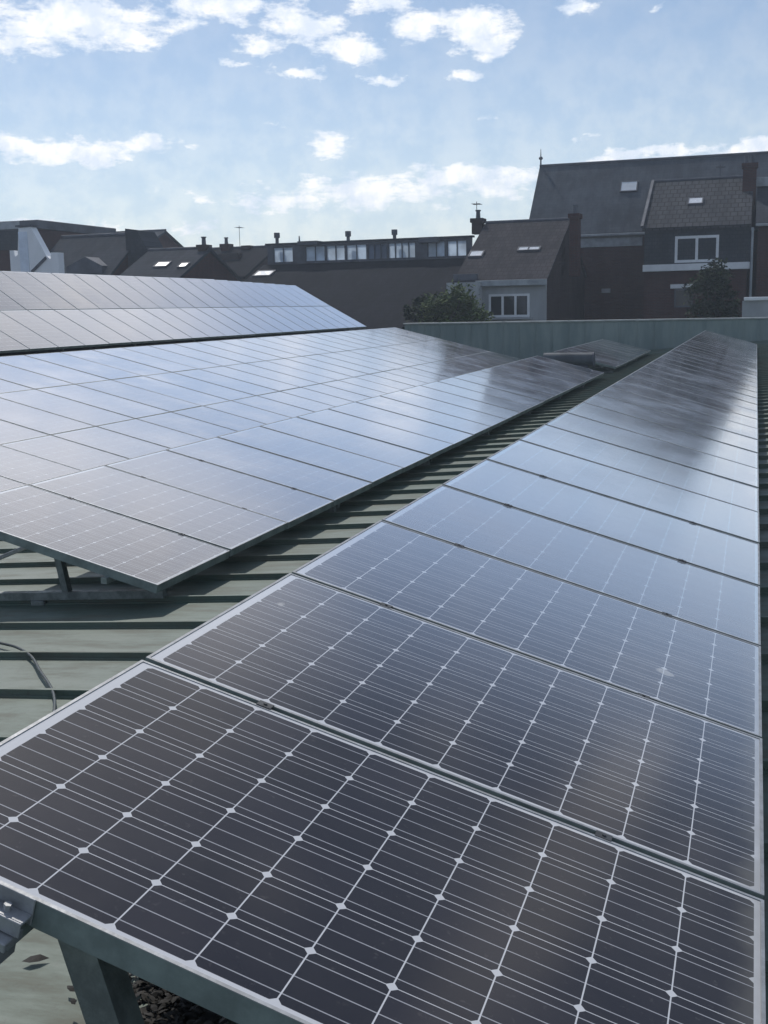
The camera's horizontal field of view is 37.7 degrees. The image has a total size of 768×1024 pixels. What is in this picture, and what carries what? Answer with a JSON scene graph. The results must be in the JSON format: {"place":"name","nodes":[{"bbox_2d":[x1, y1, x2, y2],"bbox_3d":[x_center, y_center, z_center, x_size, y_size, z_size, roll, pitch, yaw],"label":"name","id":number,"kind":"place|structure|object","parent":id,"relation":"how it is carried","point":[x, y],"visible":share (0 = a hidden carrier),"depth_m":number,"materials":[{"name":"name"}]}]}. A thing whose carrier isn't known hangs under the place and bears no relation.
{"place":"outdoors","nodes":[
{"label":"outdoors","id":0,"kind":"place"},
{"bbox_2d":[0,220,115,270],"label":"flat topped block","id":1,"kind":"structure","parent":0,"point":[51,232],"depth_m":64.34,"materials":[{"name":"grey brick"}]},
{"bbox_2d":[49,229,162,274],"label":"dark slate house","id":2,"kind":"structure","parent":0,"point":[109,254],"depth_m":61.49,"materials":[{"name":"grey brick"}]},
{"bbox_2d":[0,329,352,356],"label":"annex building","id":3,"kind":"structure","parent":0,"point":[94,348],"depth_m":28.50,"materials":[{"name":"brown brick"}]},
{"bbox_3d":[-6.156,-5.487,30.831,2.819,1.578,26.330,2,11,18],"label":"rack","id":4,"kind":"object","parent":3,"relation":"on","visible":0},
{"bbox_2d":[0,271,52,309],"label":"solar panel","id":5,"kind":"object","parent":4,"relation":"attached to","point":[18,294],"visible":1,"depth_m":25.75,"materials":[{"name":"glass"}]},
{"bbox_2d":[0,312,57,350],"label":"solar panel","id":6,"kind":"object","parent":4,"relation":"on","point":[22,334],"visible":1,"depth_m":23.56,"materials":[{"name":"glass"}]},
{"bbox_2d":[1,271,76,309],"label":"solar panel","id":7,"kind":"object","parent":4,"relation":"attached to","point":[40,291],"visible":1,"depth_m":26.65,"materials":[{"name":"glass"}]},
{"bbox_2d":[0,310,84,348],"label":"solar panel","id":8,"kind":"object","parent":4,"relation":"on","point":[60,339],"visible":1,"depth_m":24.47,"materials":[{"name":"glass"}]},
{"bbox_2d":[27,272,99,308],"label":"solar panel","id":9,"kind":"object","parent":4,"relation":"attached to","point":[63,290],"visible":1,"depth_m":27.60,"materials":[{"name":"glass"}]},
{"bbox_2d":[28,310,109,346],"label":"solar panel","id":10,"kind":"object","parent":4,"relation":"on","point":[74,330],"visible":1,"depth_m":25.42,"materials":[{"name":"glass"}]},
{"bbox_2d":[52,273,121,308],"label":"solar panel","id":11,"kind":"object","parent":4,"relation":"attached to","point":[86,291],"visible":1,"depth_m":28.54,"materials":[{"name":"glass"}]},
{"bbox_2d":[55,309,131,345],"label":"solar panel","id":12,"kind":"object","parent":4,"relation":"attached to","point":[95,327],"visible":1,"depth_m":26.36,"materials":[{"name":"glass"}]},
{"bbox_2d":[75,274,141,308],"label":"solar panel","id":13,"kind":"object","parent":4,"relation":"attached to","point":[108,291],"visible":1,"depth_m":29.49,"materials":[{"name":"glass"}]},
{"bbox_2d":[78,309,153,343],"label":"solar panel","id":14,"kind":"object","parent":4,"relation":"on","point":[133,335],"visible":1,"depth_m":27.31,"materials":[{"name":"glass"}]},
{"bbox_2d":[95,274,159,308],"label":"solar panel","id":15,"kind":"object","parent":4,"relation":"attached to","point":[128,291],"visible":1,"depth_m":30.43,"materials":[{"name":"glass"}]},
{"bbox_2d":[102,309,173,342],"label":"solar panel","id":16,"kind":"object","parent":4,"relation":"on","point":[140,326],"visible":1,"depth_m":28.25,"materials":[{"name":"glass"}]},
{"bbox_2d":[115,275,177,307],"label":"solar panel","id":17,"kind":"object","parent":4,"relation":"attached to","point":[147,292],"visible":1,"depth_m":31.37,"materials":[{"name":"glass"}]},
{"bbox_2d":[123,309,191,340],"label":"solar panel","id":18,"kind":"object","parent":4,"relation":"on","point":[162,326],"visible":1,"depth_m":29.19,"materials":[{"name":"glass"}]},
{"bbox_2d":[134,276,194,307],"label":"solar panel","id":19,"kind":"object","parent":4,"relation":"attached to","point":[169,295],"visible":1,"depth_m":32.32,"materials":[{"name":"glass"}]},
{"bbox_2d":[143,308,209,339],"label":"solar panel","id":20,"kind":"object","parent":4,"relation":"on","point":[193,333],"visible":1,"depth_m":30.14,"materials":[{"name":"glass"}]},
{"bbox_2d":[153,277,210,307],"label":"solar panel","id":21,"kind":"object","parent":4,"relation":"attached to","point":[181,292],"visible":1,"depth_m":33.27,"materials":[{"name":"glass"}]},
{"bbox_2d":[161,308,225,338],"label":"solar panel","id":22,"kind":"object","parent":4,"relation":"on","point":[196,323],"visible":1,"depth_m":31.09,"materials":[{"name":"glass"}]},
{"bbox_2d":[180,308,240,337],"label":"solar panel","id":23,"kind":"object","parent":4,"relation":"on","point":[212,322],"visible":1,"depth_m":32.04,"materials":[{"name":"glass"}]},
{"bbox_2d":[120,237,243,281],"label":"twin skylight house","id":24,"kind":"structure","parent":0,"point":[204,260],"depth_m":58.81,"materials":[{"name":"tile"}]},
{"bbox_2d":[212,237,267,280],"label":"brown roofed house","id":25,"kind":"structure","parent":0,"point":[244,262],"depth_m":70.66,"materials":[{"name":"tile"}]},
{"bbox_2d":[244,229,474,329],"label":"workshop building","id":26,"kind":"structure","parent":0,"point":[373,283],"depth_m":61.25,"materials":[{"name":"tile"}]},
{"bbox_2d":[0,0,767,246],"label":"sky","id":27,"kind":"structure","parent":0,"point":[311,120],"materials":[{"name":"blue"}]},
{"bbox_2d":[446,205,586,321],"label":"rendered house","id":28,"kind":"structure","parent":0,"point":[525,270],"depth_m":52.19,"materials":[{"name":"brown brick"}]},
{"bbox_2d":[487,293,531,319],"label":"window","id":29,"kind":"structure","parent":28,"relation":"in","point":[503,306],"depth_m":50.11,"materials":[{"name":"white paint"}]},
{"label":"courtyard","id":30,"kind":"structure","parent":0,"visible":0},
{"bbox_2d":[10,225,64,272],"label":"white gable wall","id":31,"kind":"structure","parent":30,"relation":"on","point":[32,254],"depth_m":52.35,"materials":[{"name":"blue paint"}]},
{"bbox_2d":[0,317,767,1023],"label":"flat roofed hall","id":32,"kind":"structure","parent":30,"relation":"on","point":[74,649],"depth_m":7.40,"materials":[{"name":"green metal"}]},
{"bbox_2d":[67,972,237,1023],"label":"leaf litter","id":33,"kind":"object","parent":32,"relation":"on","point":[161,1002],"visible":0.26,"depth_m":2.55,"materials":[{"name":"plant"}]},
{"bbox_2d":[0,384,584,605],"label":"mounting rack","id":34,"kind":"object","parent":32,"relation":"on","point":[66,592],"visible":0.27,"depth_m":7.22,"materials":[{"name":"metal"}]},
{"bbox_2d":[0,484,229,592],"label":"solar panel","id":35,"kind":"object","parent":34,"relation":"on","point":[139,554],"visible":1,"depth_m":7.32,"materials":[{"name":"glass"}]},
{"bbox_2d":[28,465,287,556],"bbox_3d":[-1.655,-0.035,8.359,1.640,0.055,0.990,17,15,15],"label":"solar panel","id":36,"kind":"object","parent":34,"relation":"on","point":[234,530],"visible":0.94,"depth_m":8.30,"materials":[{"name":"glass"}]},
{"bbox_2d":[105,450,333,528],"bbox_3d":[-1.343,-0.210,9.303,1.640,0.055,0.990,17,15,15],"label":"solar panel","id":37,"kind":"object","parent":34,"relation":"on","point":[292,507],"visible":0.93,"depth_m":9.26,"materials":[{"name":"glass"}]},
{"bbox_2d":[166,437,371,505],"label":"solar panel","id":38,"kind":"object","parent":34,"relation":"on","point":[337,488],"visible":0.93,"depth_m":10.20,"materials":[{"name":"glass"}]},
{"bbox_2d":[217,426,403,487],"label":"solar panel","id":39,"kind":"object","parent":34,"relation":"on","point":[374,472],"visible":0.94,"depth_m":11.14,"materials":[{"name":"glass"}]},
{"bbox_2d":[260,417,430,472],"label":"solar panel","id":40,"kind":"object","parent":34,"relation":"on","point":[407,459],"visible":0.94,"depth_m":12.10,"materials":[{"name":"glass"}]},
{"bbox_2d":[296,409,453,458],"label":"solar panel","id":41,"kind":"object","parent":34,"relation":"on","point":[433,447],"visible":0.96,"depth_m":13.03,"materials":[{"name":"glass"}]},
{"bbox_2d":[328,402,473,447],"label":"solar panel","id":42,"kind":"object","parent":34,"relation":"on","point":[456,438],"visible":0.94,"depth_m":13.99,"materials":[{"name":"glass"}]},
{"bbox_2d":[356,396,490,437],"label":"solar panel","id":43,"kind":"object","parent":34,"relation":"on","point":[475,429],"visible":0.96,"depth_m":14.93,"materials":[{"name":"glass"}]},
{"bbox_2d":[380,390,506,429],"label":"solar panel","id":44,"kind":"object","parent":34,"relation":"on","point":[493,421],"visible":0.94,"depth_m":15.88,"materials":[{"name":"glass"}]},
{"bbox_2d":[402,385,519,421],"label":"solar panel","id":45,"kind":"object","parent":34,"relation":"on","point":[475,405],"visible":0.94,"depth_m":16.83,"materials":[{"name":"glass"}]},
{"bbox_2d":[421,381,532,414],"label":"solar panel","id":46,"kind":"object","parent":34,"relation":"on","point":[484,398],"visible":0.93,"depth_m":17.77,"materials":[{"name":"glass"}]},
{"bbox_2d":[439,377,543,409],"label":"solar panel","id":47,"kind":"object","parent":34,"relation":"on","point":[506,395],"visible":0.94,"depth_m":18.72,"materials":[{"name":"glass"}]},
{"bbox_2d":[454,373,553,403],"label":"solar panel","id":48,"kind":"object","parent":34,"relation":"on","point":[545,398],"visible":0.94,"depth_m":19.65,"materials":[{"name":"glass"}]},
{"bbox_2d":[467,370,562,398],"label":"solar panel","id":49,"kind":"object","parent":34,"relation":"on","point":[521,384],"visible":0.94,"depth_m":20.61,"materials":[{"name":"glass"}]},
{"bbox_2d":[480,367,570,393],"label":"solar panel","id":50,"kind":"object","parent":34,"relation":"on","point":[545,384],"visible":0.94,"depth_m":21.55,"materials":[{"name":"glass"}]},
{"bbox_2d":[0,474,696,1023],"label":"mounting rack","id":51,"kind":"object","parent":32,"relation":"on","point":[104,992],"visible":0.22,"depth_m":2.00,"materials":[{"name":"metal"}]},
{"bbox_2d":[0,660,765,1023],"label":"solar panel","id":52,"kind":"object","parent":51,"relation":"on","point":[226,854],"visible":1,"depth_m":2.26,"materials":[{"name":"glass"}]},
{"bbox_2d":[145,573,763,899],"bbox_3d":[0.267,0.573,3.260,1.640,0.055,0.990,18,15,14],"label":"solar panel","id":53,"kind":"object","parent":51,"relation":"on","point":[665,783],"visible":0.88,"depth_m":3.14,"materials":[{"name":"glass"}]},
{"bbox_2d":[292,520,761,737],"bbox_3d":[0.580,0.397,4.204,1.640,0.055,0.990,18,15,14],"label":"solar panel","id":54,"kind":"object","parent":51,"relation":"on","point":[700,671],"visible":0.88,"depth_m":4.11,"materials":[{"name":"glass"}]},
{"bbox_2d":[382,485,760,645],"bbox_3d":[0.892,0.220,5.148,1.640,0.055,0.990,18,15,14],"label":"solar panel","id":55,"kind":"object","parent":51,"relation":"on","point":[701,597],"visible":0.88,"depth_m":5.07,"materials":[{"name":"glass"}]},
{"bbox_2d":[442,459,759,585],"bbox_3d":[1.205,0.042,6.092,1.640,0.055,0.990,18,15,14],"label":"solar panel","id":56,"kind":"object","parent":51,"relation":"on","point":[732,556],"visible":0.88,"depth_m":6.02,"materials":[{"name":"glass"}]},
{"bbox_2d":[486,440,759,543],"bbox_3d":[1.518,-0.136,7.035,1.640,0.055,0.990,18,15,14],"label":"solar panel","id":57,"kind":"object","parent":51,"relation":"on","point":[677,502],"visible":0.88,"depth_m":6.97,"materials":[{"name":"glass"}]},
{"bbox_2d":[519,424,758,511],"bbox_3d":[1.830,-0.312,7.979,1.640,0.055,0.990,18,15,14],"label":"solar panel","id":58,"kind":"object","parent":51,"relation":"on","point":[651,467],"visible":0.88,"depth_m":7.94,"materials":[{"name":"glass"}]},
{"bbox_2d":[546,412,758,487],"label":"solar panel","id":59,"kind":"object","parent":51,"relation":"on","point":[677,454],"visible":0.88,"depth_m":8.87,"materials":[{"name":"glass"}]},
{"bbox_2d":[566,402,757,467],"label":"solar panel","id":60,"kind":"object","parent":51,"relation":"on","point":[666,434],"visible":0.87,"depth_m":9.84,"materials":[{"name":"glass"}]},
{"bbox_2d":[584,394,757,452],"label":"solar panel","id":61,"kind":"object","parent":51,"relation":"on","point":[685,425],"visible":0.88,"depth_m":10.77,"materials":[{"name":"glass"}]},
{"bbox_2d":[597,386,757,439],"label":"solar panel","id":62,"kind":"object","parent":51,"relation":"on","point":[688,414],"visible":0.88,"depth_m":11.72,"materials":[{"name":"glass"}]},
{"bbox_2d":[610,380,757,427],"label":"solar panel","id":63,"kind":"object","parent":51,"relation":"on","point":[687,404],"visible":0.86,"depth_m":12.69,"materials":[{"name":"glass"}]},
{"bbox_2d":[620,375,757,418],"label":"solar panel","id":64,"kind":"object","parent":51,"relation":"on","point":[693,397],"visible":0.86,"depth_m":13.62,"materials":[{"name":"glass"}]},
{"bbox_2d":[629,371,757,410],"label":"solar panel","id":65,"kind":"object","parent":51,"relation":"on","point":[692,389],"visible":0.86,"depth_m":14.58,"materials":[{"name":"glass"}]},
{"bbox_2d":[637,367,757,404],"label":"solar panel","id":66,"kind":"object","parent":51,"relation":"on","point":[718,390],"visible":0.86,"depth_m":15.51,"materials":[{"name":"glass"}]},
{"bbox_2d":[644,363,757,397],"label":"solar panel","id":67,"kind":"object","parent":51,"relation":"on","point":[703,380],"visible":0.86,"depth_m":16.45,"materials":[{"name":"glass"}]},
{"bbox_2d":[650,360,757,392],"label":"solar panel","id":68,"kind":"object","parent":51,"relation":"on","point":[707,376],"visible":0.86,"depth_m":17.41,"materials":[{"name":"glass"}]},
{"bbox_2d":[543,352,594,368],"bbox_3d":[4.569,-3.580,27.776,1.242,0.739,0.369,2,11,18],"label":"roof vent","id":69,"kind":"object","parent":32,"relation":"on","point":[585,360],"visible":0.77,"depth_m":27.56,"materials":[{"name":"metal"}]},
{"bbox_3d":[-2.048,-2.462,22.527,4.711,1.634,30.370,2,11,18],"label":"rack","id":70,"kind":"object","parent":32,"relation":"on","visible":0},
{"bbox_2d":[0,420,47,443],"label":"solar panel","id":71,"kind":"object","parent":70,"relation":"attached to","point":[10,432],"visible":0.84,"depth_m":13.53,"materials":[{"name":"glass"}]},
{"bbox_2d":[0,363,72,388],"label":"solar panel","id":72,"kind":"object","parent":70,"relation":"on","point":[22,377],"visible":0.86,"depth_m":16.72,"materials":[{"name":"glass"}]},
{"bbox_2d":[0,445,81,484],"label":"solar panel","id":73,"kind":"object","parent":70,"relation":"on","point":[21,467],"visible":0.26,"depth_m":12.23,"materials":[{"name":"glass"}]},
{"bbox_2d":[0,398,94,434],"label":"solar panel","id":74,"kind":"object","parent":70,"relation":"attached to","point":[35,419],"visible":0.86,"depth_m":14.41,"materials":[{"name":"glass"}]},
{"bbox_2d":[0,355,109,383],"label":"solar panel","id":75,"kind":"object","parent":70,"relation":"attached to","point":[52,370],"visible":0.9,"depth_m":17.68,"materials":[{"name":"glass"}]},
{"bbox_2d":[0,435,127,469],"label":"solar panel","id":76,"kind":"object","parent":70,"relation":"attached to","point":[65,452],"visible":0.53,"depth_m":13.11,"materials":[{"name":"glass"}]},
{"bbox_2d":[0,389,134,426],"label":"solar panel","id":77,"kind":"object","parent":70,"relation":"attached to","point":[66,407],"visible":0.9,"depth_m":15.35,"materials":[{"name":"glass"}]},
{"bbox_2d":[25,352,141,379],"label":"solar panel","id":78,"kind":"object","parent":70,"relation":"attached to","point":[86,366],"visible":0.89,"depth_m":18.60,"materials":[{"name":"glass"}]},
{"bbox_2d":[36,384,169,418],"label":"solar panel","id":79,"kind":"object","parent":70,"relation":"attached to","point":[108,402],"visible":0.89,"depth_m":16.29,"materials":[{"name":"glass"}]},
{"bbox_2d":[52,426,168,458],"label":"solar panel","id":80,"kind":"object","parent":70,"relation":"on","point":[112,442],"visible":0.54,"depth_m":14.05,"materials":[{"name":"glass"}]},
{"bbox_2d":[60,350,169,375],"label":"solar panel","id":81,"kind":"object","parent":70,"relation":"on","point":[118,362],"visible":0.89,"depth_m":19.56,"materials":[{"name":"glass"}]},
{"bbox_2d":[76,380,201,411],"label":"solar panel","id":82,"kind":"object","parent":70,"relation":"attached to","point":[143,396],"visible":0.89,"depth_m":17.24,"materials":[{"name":"glass"}]},
{"bbox_2d":[94,348,197,371],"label":"solar panel","id":83,"kind":"object","parent":70,"relation":"on","point":[149,360],"visible":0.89,"depth_m":20.49,"materials":[{"name":"glass"}]},
{"bbox_2d":[97,419,204,447],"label":"solar panel","id":84,"kind":"object","parent":70,"relation":"on","point":[153,433],"visible":0.54,"depth_m":14.99,"materials":[{"name":"glass"}]},
{"bbox_2d":[113,376,229,405],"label":"solar panel","id":85,"kind":"object","parent":70,"relation":"attached to","point":[173,390],"visible":0.87,"depth_m":18.19,"materials":[{"name":"glass"}]},
{"bbox_2d":[122,346,220,368],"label":"solar panel","id":86,"kind":"object","parent":70,"relation":"on","point":[175,357],"visible":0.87,"depth_m":21.45,"materials":[{"name":"glass"}]},
{"bbox_2d":[137,412,236,438],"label":"solar panel","id":87,"kind":"object","parent":70,"relation":"on","point":[189,425],"visible":0.54,"depth_m":15.94,"materials":[{"name":"glass"}]},
{"bbox_2d":[149,344,243,365],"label":"solar panel","id":88,"kind":"object","parent":70,"relation":"attached to","point":[199,355],"visible":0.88,"depth_m":22.39,"materials":[{"name":"glass"}]},
{"bbox_2d":[146,372,254,400],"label":"solar panel","id":89,"kind":"object","parent":70,"relation":"attached to","point":[201,386],"visible":0.88,"depth_m":19.13,"materials":[{"name":"glass"}]},
{"bbox_2d":[173,406,264,430],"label":"solar panel","id":90,"kind":"object","parent":70,"relation":"attached to","point":[220,418],"visible":0.53,"depth_m":16.89,"materials":[{"name":"glass"}]},
{"bbox_2d":[176,342,264,362],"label":"solar panel","id":91,"kind":"object","parent":70,"relation":"on","point":[227,354],"visible":0.86,"depth_m":23.33,"materials":[{"name":"glass"}]},
{"bbox_2d":[173,369,278,395],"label":"solar panel","id":92,"kind":"object","parent":70,"relation":"attached to","point":[229,382],"visible":0.88,"depth_m":20.07,"materials":[{"name":"glass"}]},
{"bbox_2d":[198,341,283,360],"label":"solar panel","id":93,"kind":"object","parent":70,"relation":"on","point":[242,350],"visible":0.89,"depth_m":24.28,"materials":[{"name":"glass"}]},
{"bbox_2d":[205,401,290,423],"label":"solar panel","id":94,"kind":"object","parent":70,"relation":"attached to","point":[249,412],"visible":0.54,"depth_m":17.83,"materials":[{"name":"glass"}]},
{"bbox_2d":[201,366,299,390],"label":"solar panel","id":95,"kind":"object","parent":70,"relation":"attached to","point":[252,378],"visible":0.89,"depth_m":21.02,"materials":[{"name":"glass"}]},
{"bbox_2d":[232,396,312,417],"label":"solar panel","id":96,"kind":"object","parent":70,"relation":"on","point":[277,407],"visible":0.54,"depth_m":18.78,"materials":[{"name":"glass"}]},
{"bbox_2d":[225,363,319,386],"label":"solar panel","id":97,"kind":"object","parent":70,"relation":"attached to","point":[271,374],"visible":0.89,"depth_m":21.97,"materials":[{"name":"glass"}]},
{"bbox_2d":[246,361,336,383],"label":"solar panel","id":98,"kind":"object","parent":70,"relation":"attached to","point":[294,372],"visible":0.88,"depth_m":22.91,"materials":[{"name":"glass"}]},
{"bbox_2d":[258,391,334,411],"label":"solar panel","id":99,"kind":"object","parent":70,"relation":"on","point":[297,401],"visible":0.54,"depth_m":19.72,"materials":[{"name":"glass"}]},
{"bbox_2d":[268,359,351,379],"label":"solar panel","id":100,"kind":"object","parent":70,"relation":"attached to","point":[312,369],"visible":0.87,"depth_m":23.86,"materials":[{"name":"glass"}]},
{"bbox_2d":[281,387,352,406],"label":"solar panel","id":101,"kind":"object","parent":70,"relation":"on","point":[318,396],"visible":0.54,"depth_m":20.67,"materials":[{"name":"glass"}]},
{"bbox_2d":[413,279,495,322],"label":"broadleaf tree","id":102,"kind":"object","parent":30,"relation":"on","point":[447,307],"visible":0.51,"depth_m":46.93,"materials":[{"name":"green plant"}]},
{"bbox_2d":[742,297,767,316],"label":"outbuilding","id":103,"kind":"structure","parent":30,"relation":"on","point":[754,306],"depth_m":41.15,"materials":[{"name":"white paint"}]},
{"label":"ground","id":104,"kind":"structure","parent":0,"visible":0},
{"bbox_2d":[529,151,767,319],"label":"brick house","id":105,"kind":"structure","parent":104,"relation":"on","point":[609,198],"depth_m":60.69,"materials":[{"name":"brown brick"}]},
{"bbox_2d":[640,154,757,318],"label":"slate hung house","id":106,"kind":"structure","parent":104,"relation":"on","point":[688,225],"depth_m":54.96,"materials":[{"name":"grey brick"}]},
{"bbox_2d":[682,257,741,317],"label":"dark tree","id":107,"kind":"object","parent":104,"relation":"on","point":[712,283],"visible":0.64,"depth_m":48.51,"materials":[{"name":"green plant"}]},
{"bbox_2d":[756,177,767,296],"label":"brick terrace house","id":108,"kind":"structure","parent":104,"relation":"on","point":[762,248],"depth_m":53.71,"materials":[{"name":"brick"}]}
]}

